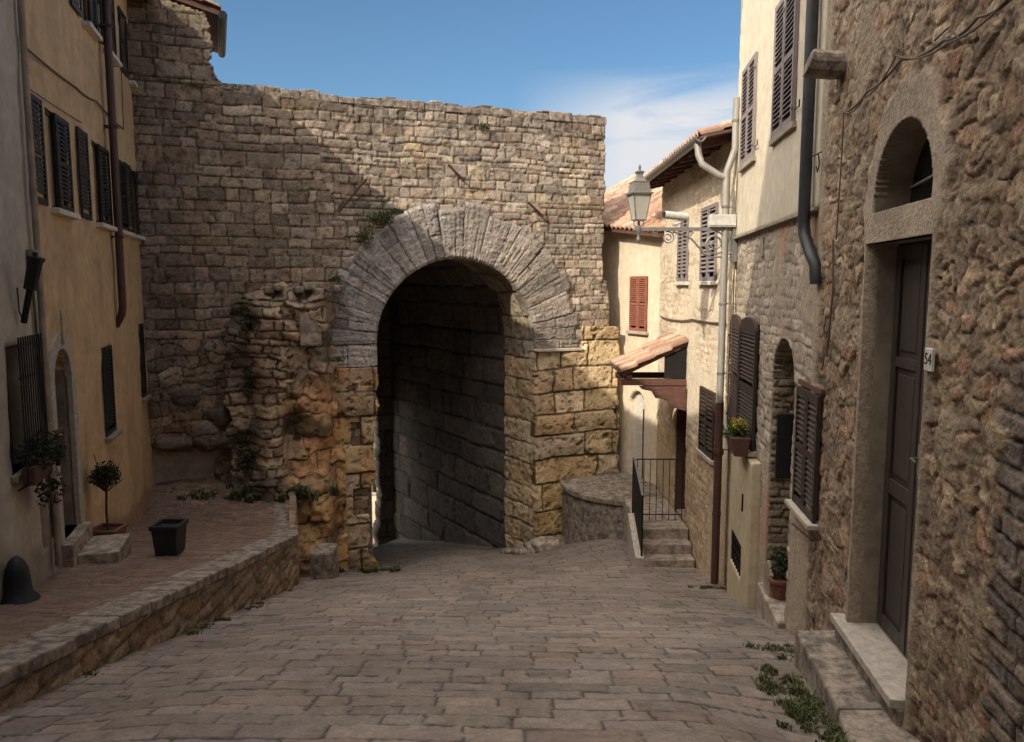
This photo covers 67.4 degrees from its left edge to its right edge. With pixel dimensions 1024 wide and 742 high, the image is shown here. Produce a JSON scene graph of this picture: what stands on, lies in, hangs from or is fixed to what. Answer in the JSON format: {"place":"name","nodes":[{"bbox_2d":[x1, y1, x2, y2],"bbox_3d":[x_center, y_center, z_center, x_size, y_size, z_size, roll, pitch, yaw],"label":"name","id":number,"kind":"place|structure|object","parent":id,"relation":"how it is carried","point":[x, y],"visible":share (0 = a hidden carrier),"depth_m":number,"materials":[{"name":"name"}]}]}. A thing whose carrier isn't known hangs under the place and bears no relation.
{"place":"outdoors","nodes":[
{"label":"outdoors","id":0,"kind":"place"},
{"bbox_2d":[0,478,274,647],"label":"terrace","id":1,"kind":"structure","parent":0,"point":[218,525],"depth_m":10.41,"materials":[{"name":"brown brick"}]},
{"bbox_2d":[0,556,40,604],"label":"covered pot","id":2,"kind":"object","parent":1,"relation":"on","point":[17,587],"visible":0.98,"depth_m":7.54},
{"bbox_2d":[87,454,128,535],"bbox_3d":[-5.835,1.875,11.040,0.482,1.430,0.492,0,6,0],"label":"potted tree","id":3,"kind":"object","parent":1,"relation":"on","point":[103,476],"visible":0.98,"depth_m":10.96,"materials":[{"name":"green plant"}]},
{"bbox_2d":[148,518,188,555],"bbox_3d":[-4.740,2.310,10.620,0.392,0.440,0.392,0,6,0],"label":"black planter","id":4,"kind":"object","parent":1,"relation":"on","point":[168,536],"visible":1,"depth_m":10.48,"materials":[{"name":"plastic"}]},
{"bbox_2d":[170,481,343,502],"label":"weeds","id":5,"kind":"object","parent":1,"relation":"on","point":[246,493],"visible":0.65,"depth_m":15.76,"materials":[{"name":"green plant"}]},
{"bbox_2d":[0,538,830,741],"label":"street","id":6,"kind":"structure","parent":0,"point":[602,640],"depth_m":6.53,"materials":[{"name":"grey stone"}]},
{"bbox_2d":[83,589,293,677],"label":"weeds","id":7,"kind":"object","parent":6,"relation":"on","point":[188,632],"visible":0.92,"depth_m":8.67,"materials":[{"name":"green plant"}]},
{"bbox_2d":[310,543,338,579],"bbox_3d":[-3.440,3.627,14.062,0.440,0.880,0.750,0,6,0],"label":"stone block","id":8,"kind":"object","parent":6,"relation":"on","point":[324,559],"depth_m":13.69,"materials":[{"name":"grey stone"}]},
{"bbox_2d":[339,563,401,573],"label":"weeds","id":9,"kind":"object","parent":6,"relation":"on","point":[377,569],"visible":0.91,"depth_m":16.86,"materials":[{"name":"green plant"}]},
{"bbox_2d":[500,548,511,553],"bbox_3d":[-0.143,4.466,18.960,0.322,0.192,0.283,0,6,0],"label":"fallen stone","id":10,"kind":"object","parent":6,"relation":"on","point":[505,551],"visible":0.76,"depth_m":18.86,"materials":[{"name":"beige stone"}]},
{"bbox_2d":[511,546,526,554],"bbox_3d":[0.192,4.404,18.701,0.457,0.259,0.402,0,6,0],"label":"fallen stone","id":11,"kind":"object","parent":6,"relation":"on","point":[518,550],"visible":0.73,"depth_m":18.57,"materials":[{"name":"beige stone"}]},
{"bbox_2d":[524,539,536,553],"bbox_3d":[0.558,4.354,18.851,0.508,0.392,0.743,0,6,0],"label":"fallen stone","id":12,"kind":"object","parent":6,"relation":"on","point":[529,547],"visible":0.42,"depth_m":18.58,"materials":[{"name":"beige stone"}]},
{"bbox_2d":[530,536,563,551],"bbox_3d":[0.850,4.262,18.725,0.872,0.440,0.659,0,6,0],"label":"fallen stone","id":13,"kind":"object","parent":6,"relation":"on","point":[542,543],"visible":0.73,"depth_m":18.52,"materials":[{"name":"beige stone"}]},
{"bbox_2d":[560,470,661,543],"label":"round plinth","id":14,"kind":"structure","parent":6,"relation":"on","point":[592,507],"depth_m":17.97,"materials":[{"name":"grey stone"}]},
{"bbox_2d":[602,174,663,483],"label":"white house","id":15,"kind":"structure","parent":6,"relation":"on","point":[631,270],"depth_m":19.33,"materials":[{"name":"paint"}]},
{"bbox_2d":[625,276,648,334],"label":"window","id":16,"kind":"structure","parent":15,"relation":"in","point":[641,283],"depth_m":18.90,"materials":[{"name":"red wood"}]},
{"bbox_2d":[633,392,643,478],"bbox_3d":[3.270,1.676,19.392,0.090,2.380,0.707,-3,7,-24],"label":"doorway","id":17,"kind":"structure","parent":15,"relation":"in","point":[638,439],"depth_m":19.45,"materials":[{"name":"beige paint"}]},
{"bbox_2d":[623,498,694,567],"bbox_3d":[2.890,3.731,15.875,1.140,1.874,2.870,0,6,0],"label":"stair","id":18,"kind":"object","parent":6,"relation":"on","point":[666,543],"visible":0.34,"depth_m":15.06,"materials":[{"name":"stone"}]},
{"bbox_2d":[632,457,682,555],"bbox_3d":[2.650,2.620,15.164,0.774,1.739,1.522,5,8,41],"label":"stair railing","id":19,"kind":"object","parent":18,"relation":"on","point":[637,500],"visible":0.98,"depth_m":15.21,"materials":[{"name":"black metal"}]},
{"bbox_2d":[688,584,726,589],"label":"weeds","id":20,"kind":"object","parent":6,"relation":"on","point":[702,587],"visible":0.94,"depth_m":12.38,"materials":[{"name":"green plant"}]},
{"bbox_2d":[743,641,794,661],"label":"weeds","id":21,"kind":"object","parent":6,"relation":"on","point":[772,647],"visible":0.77,"depth_m":7.21,"materials":[{"name":"green plant"}]},
{"bbox_2d":[756,663,856,741],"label":"weeds","id":22,"kind":"object","parent":6,"relation":"on","point":[798,708],"visible":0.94,"depth_m":5.67,"materials":[{"name":"green plant"}]},
{"bbox_2d":[794,630,919,741],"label":"stone step","id":23,"kind":"object","parent":6,"relation":"on","point":[826,668],"visible":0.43,"depth_m":5.65,"materials":[{"name":"grey stone"}]},
{"bbox_2d":[209,0,740,190],"label":"sky","id":24,"kind":"structure","parent":0,"point":[659,72],"materials":[{"name":"blue"}]},
{"bbox_3d":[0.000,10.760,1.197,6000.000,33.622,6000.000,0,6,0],"label":"ground","id":25,"kind":"structure","parent":0,"visible":0},
{"bbox_2d":[0,0,61,601],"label":"cream house","id":26,"kind":"structure","parent":25,"relation":"on","point":[29,530],"depth_m":8.31,"materials":[{"name":"paint"}]},
{"bbox_2d":[5,333,49,491],"bbox_3d":[-5.264,0.418,8.125,0.388,1.587,0.773,-2,7,-16],"label":"window","id":27,"kind":"structure","parent":26,"relation":"in","point":[17,477],"depth_m":8.20,"materials":[{"name":"brown wood"}]},
{"bbox_2d":[16,252,44,323],"bbox_3d":[-5.105,-0.875,8.107,0.429,0.753,0.163,2,7,20],"label":"wall lantern","id":28,"kind":"object","parent":26,"relation":"attached to","point":[35,262],"depth_m":8.03,"materials":[{"name":"black metal"}]},
{"bbox_2d":[15,423,68,506],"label":"window flowers","id":29,"kind":"object","parent":26,"relation":"in","point":[41,469],"visible":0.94,"depth_m":8.27,"materials":[{"name":"green plant"}]},
{"bbox_2d":[23,0,153,569],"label":"yellow house","id":30,"kind":"structure","parent":25,"relation":"on","point":[81,84],"depth_m":11.35,"materials":[{"name":"paint"}]},
{"bbox_2d":[30,92,80,219],"bbox_3d":[-5.794,-2.645,9.646,0.200,1.325,1.818,-2,7,-16],"label":"window","id":31,"kind":"structure","parent":30,"relation":"in","point":[55,133],"depth_m":9.90,"materials":[{"name":"brown wood"}]},
{"bbox_2d":[70,0,102,41],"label":"window","id":32,"kind":"structure","parent":30,"relation":"in","point":[85,12],"depth_m":11.75,"materials":[{"name":"grey stone"}]},
{"bbox_2d":[76,126,117,231],"bbox_3d":[-6.442,-2.902,11.864,0.200,1.345,2.059,-2,7,-16],"label":"window","id":33,"kind":"structure","parent":30,"relation":"in","point":[101,188],"depth_m":12.14,"materials":[{"name":"brown wood"}]},
{"bbox_2d":[94,0,121,66],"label":"window","id":34,"kind":"structure","parent":30,"relation":"in","point":[116,62],"depth_m":13.24,"materials":[{"name":"brown wood"}]},
{"bbox_2d":[101,344,122,442],"bbox_3d":[-6.553,0.335,12.340,0.310,1.505,0.860,-2,7,-16],"label":"window","id":35,"kind":"structure","parent":30,"relation":"in","point":[111,431],"depth_m":12.33,"materials":[{"name":"brown wood"}]},
{"bbox_2d":[119,159,135,236],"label":"window","id":36,"kind":"structure","parent":30,"relation":"in","point":[121,164],"depth_m":13.92,"materials":[{"name":"brown wood"}]},
{"bbox_2d":[118,6,137,87],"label":"window","id":37,"kind":"structure","parent":30,"relation":"in","point":[132,83],"depth_m":14.32,"materials":[{"name":"brown wood"}]},
{"bbox_2d":[124,162,145,240],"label":"window","id":38,"kind":"structure","parent":30,"relation":"in","point":[133,175],"depth_m":14.59,"materials":[{"name":"brown wood"}]},
{"bbox_2d":[139,323,151,401],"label":"window","id":39,"kind":"structure","parent":30,"relation":"in","point":[146,397],"depth_m":15.27,"materials":[{"name":"brown wood"}]},
{"bbox_2d":[0,491,299,712],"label":"retaining wall","id":40,"kind":"structure","parent":25,"relation":"on","point":[46,660],"depth_m":7.71,"materials":[{"name":"stone"}]},
{"bbox_2d":[223,280,347,577],"bbox_3d":[-4.734,1.607,16.218,2.472,7.020,1.796,-2,7,-21],"label":"ruined wall stub","id":41,"kind":"object","parent":25,"relation":"on","point":[283,418],"visible":0.69,"depth_m":16.07,"materials":[{"name":"stone"}]},
{"bbox_2d":[234,311,256,476],"bbox_3d":[-5.477,0.462,15.915,0.720,3.542,0.367,0,6,0],"label":"wall plant","id":42,"kind":"object","parent":41,"relation":"attached to","point":[247,457],"depth_m":15.94,"materials":[{"name":"green plant"}]},
{"bbox_2d":[328,271,345,362],"bbox_3d":[-3.788,-1.177,16.589,0.406,1.976,0.456,0,6,0],"label":"wall plant","id":43,"kind":"object","parent":41,"relation":"attached to","point":[337,359],"depth_m":16.60,"materials":[{"name":"green plant"}]},
{"bbox_2d":[372,492,375,525],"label":"garden wall","id":44,"kind":"structure","parent":25,"relation":"on","point":[373,505],"depth_m":51.33,"materials":[{"name":"paint"}]},
{"bbox_2d":[129,74,619,569],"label":"city gate","id":45,"kind":"structure","parent":25,"relation":"on","point":[475,337],"depth_m":17.51,"materials":[{"name":"stone"}]},
{"bbox_2d":[126,0,226,85],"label":"stone tower","id":46,"kind":"structure","parent":45,"relation":"on","point":[178,41],"depth_m":15.22,"materials":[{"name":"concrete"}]},
{"bbox_2d":[355,207,404,243],"bbox_3d":[-2.885,-3.187,16.815,1.108,0.827,0.317,-2,7,-15],"label":"wall plant","id":47,"kind":"object","parent":45,"relation":"attached to","point":[363,237],"depth_m":16.77,"materials":[{"name":"green plant"}]},
{"bbox_2d":[477,122,489,130],"bbox_3d":[-0.636,-5.588,17.551,0.331,0.207,0.145,0,6,0],"label":"wall plant","id":48,"kind":"object","parent":45,"relation":"attached to","point":[484,125],"depth_m":17.54,"materials":[{"name":"green plant"}]},
{"bbox_2d":[372,428,376,491],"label":"garden tree","id":49,"kind":"object","parent":25,"relation":"on","point":[374,488],"visible":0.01,"depth_m":54.11,"materials":[{"name":"green plant"}]},
{"bbox_2d":[643,97,741,585],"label":"beige house","id":50,"kind":"structure","parent":25,"relation":"on","point":[694,176],"depth_m":14.05,"materials":[{"name":"stone"}]},
{"bbox_2d":[610,332,688,410],"bbox_3d":[2.809,-0.020,15.966,1.383,1.509,1.500,0,6,0],"label":"porch canopy","id":51,"kind":"object","parent":50,"relation":"attached to","point":[671,348],"visible":1,"depth_m":15.34,"materials":[{"name":"tile"}]},
{"bbox_2d":[674,217,688,284],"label":"window","id":52,"kind":"structure","parent":50,"relation":"in","point":[679,281],"depth_m":15.54,"materials":[{"name":"grey wood"}]},
{"bbox_2d":[695,386,715,464],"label":"window","id":53,"kind":"structure","parent":50,"relation":"in","point":[706,433],"depth_m":13.63,"materials":[{"name":"brown wood"}]},
{"bbox_2d":[696,202,718,284],"bbox_3d":[3.565,-2.229,13.545,0.290,1.415,1.225,0,6,0],"label":"window","id":54,"kind":"structure","parent":50,"relation":"in","point":[711,263],"depth_m":13.54,"materials":[{"name":"grey wood"}]},
{"bbox_2d":[723,0,827,636],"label":"cream brick house","id":55,"kind":"structure","parent":25,"relation":"on","point":[772,478],"depth_m":9.45,"materials":[{"name":"paint"}]},
{"bbox_2d":[625,164,737,261],"bbox_3d":[2.644,-2.446,11.902,1.751,1.490,0.403,0,6,0],"label":"street lamp","id":56,"kind":"object","parent":55,"relation":"attached to","point":[639,193],"visible":0.99,"depth_m":11.90,"materials":[{"name":"grey metal"}]},
{"bbox_2d":[662,211,688,226],"bbox_3d":[2.530,-2.354,11.895,0.398,0.249,0.126,-1,6,-11],"label":"security camera","id":57,"kind":"object","parent":56,"relation":"attached to","point":[678,216],"visible":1,"depth_m":11.85,"materials":[{"name":"white plastic"}]},
{"bbox_2d":[708,214,736,226],"bbox_3d":[3.260,-2.326,11.906,0.400,0.189,0.180,0,6,0],"label":"junction box","id":58,"kind":"object","parent":56,"relation":"on","point":[721,220],"visible":1,"depth_m":11.82,"materials":[{"name":"white plastic"}]},
{"bbox_2d":[731,530,740,575],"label":"cellar window","id":59,"kind":"structure","parent":55,"relation":"in","point":[735,546],"depth_m":11.17,"materials":[{"name":"black metal"}]},
{"bbox_2d":[722,417,750,456],"bbox_3d":[3.059,0.875,10.473,0.359,0.485,0.564,0,6,0],"label":"flower box","id":60,"kind":"object","parent":55,"relation":"attached to","point":[737,437],"visible":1,"depth_m":10.28,"materials":[{"name":"brown ceramic"}]},
{"bbox_2d":[723,314,760,456],"bbox_3d":[3.454,0.112,11.275,0.350,1.845,2.299,1,6,7],"label":"window","id":61,"kind":"structure","parent":55,"relation":"in","point":[745,337],"depth_m":10.96,"materials":[{"name":"brown wood"}]},
{"bbox_2d":[738,52,757,172],"bbox_3d":[3.456,-3.612,10.737,0.317,1.445,1.353,1,6,7],"label":"window","id":62,"kind":"structure","parent":55,"relation":"in","point":[751,99],"depth_m":10.81,"materials":[{"name":"brown wood"}]},
{"bbox_2d":[768,545,787,599],"bbox_3d":[3.217,2.397,9.173,0.304,0.647,0.287,0,6,0],"label":"potted plant","id":63,"kind":"object","parent":55,"relation":"on","point":[778,582],"visible":0.84,"depth_m":9.13,"materials":[{"name":"green plant"}]},
{"bbox_2d":[769,0,799,146],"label":"window","id":64,"kind":"structure","parent":55,"relation":"in","point":[787,67],"depth_m":8.66,"materials":[{"name":"brown wood"}]},
{"bbox_2d":[775,414,793,477],"bbox_3d":[3.397,0.919,9.376,0.330,0.800,0.045,1,6,7],"label":"meter door","id":65,"kind":"structure","parent":55,"relation":"in","point":[784,431],"depth_m":9.36,"materials":[{"name":"black plastic"}]},
{"bbox_2d":[785,386,821,540],"bbox_3d":[2.989,0.858,7.584,0.376,1.373,0.996,1,6,7],"label":"window","id":66,"kind":"structure","parent":55,"relation":"in","point":[803,478],"depth_m":7.54,"materials":[{"name":"brown wood"}]},
{"bbox_2d":[797,0,1023,741],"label":"stone house","id":67,"kind":"structure","parent":25,"relation":"on","point":[913,581],"depth_m":4.96,"materials":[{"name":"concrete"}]},
{"bbox_2d":[877,239,931,658],"bbox_3d":[2.902,0.606,5.495,0.139,3.060,1.216,1,6,7],"label":"door","id":68,"kind":"structure","parent":67,"relation":"in","point":[913,260],"depth_m":5.76,"materials":[{"name":"brown wood"}]},
{"bbox_2d":[909,139,932,202],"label":"lunette window","id":69,"kind":"structure","parent":67,"relation":"in","point":[921,188],"depth_m":5.54,"materials":[{"name":"black glass"}]}
]}

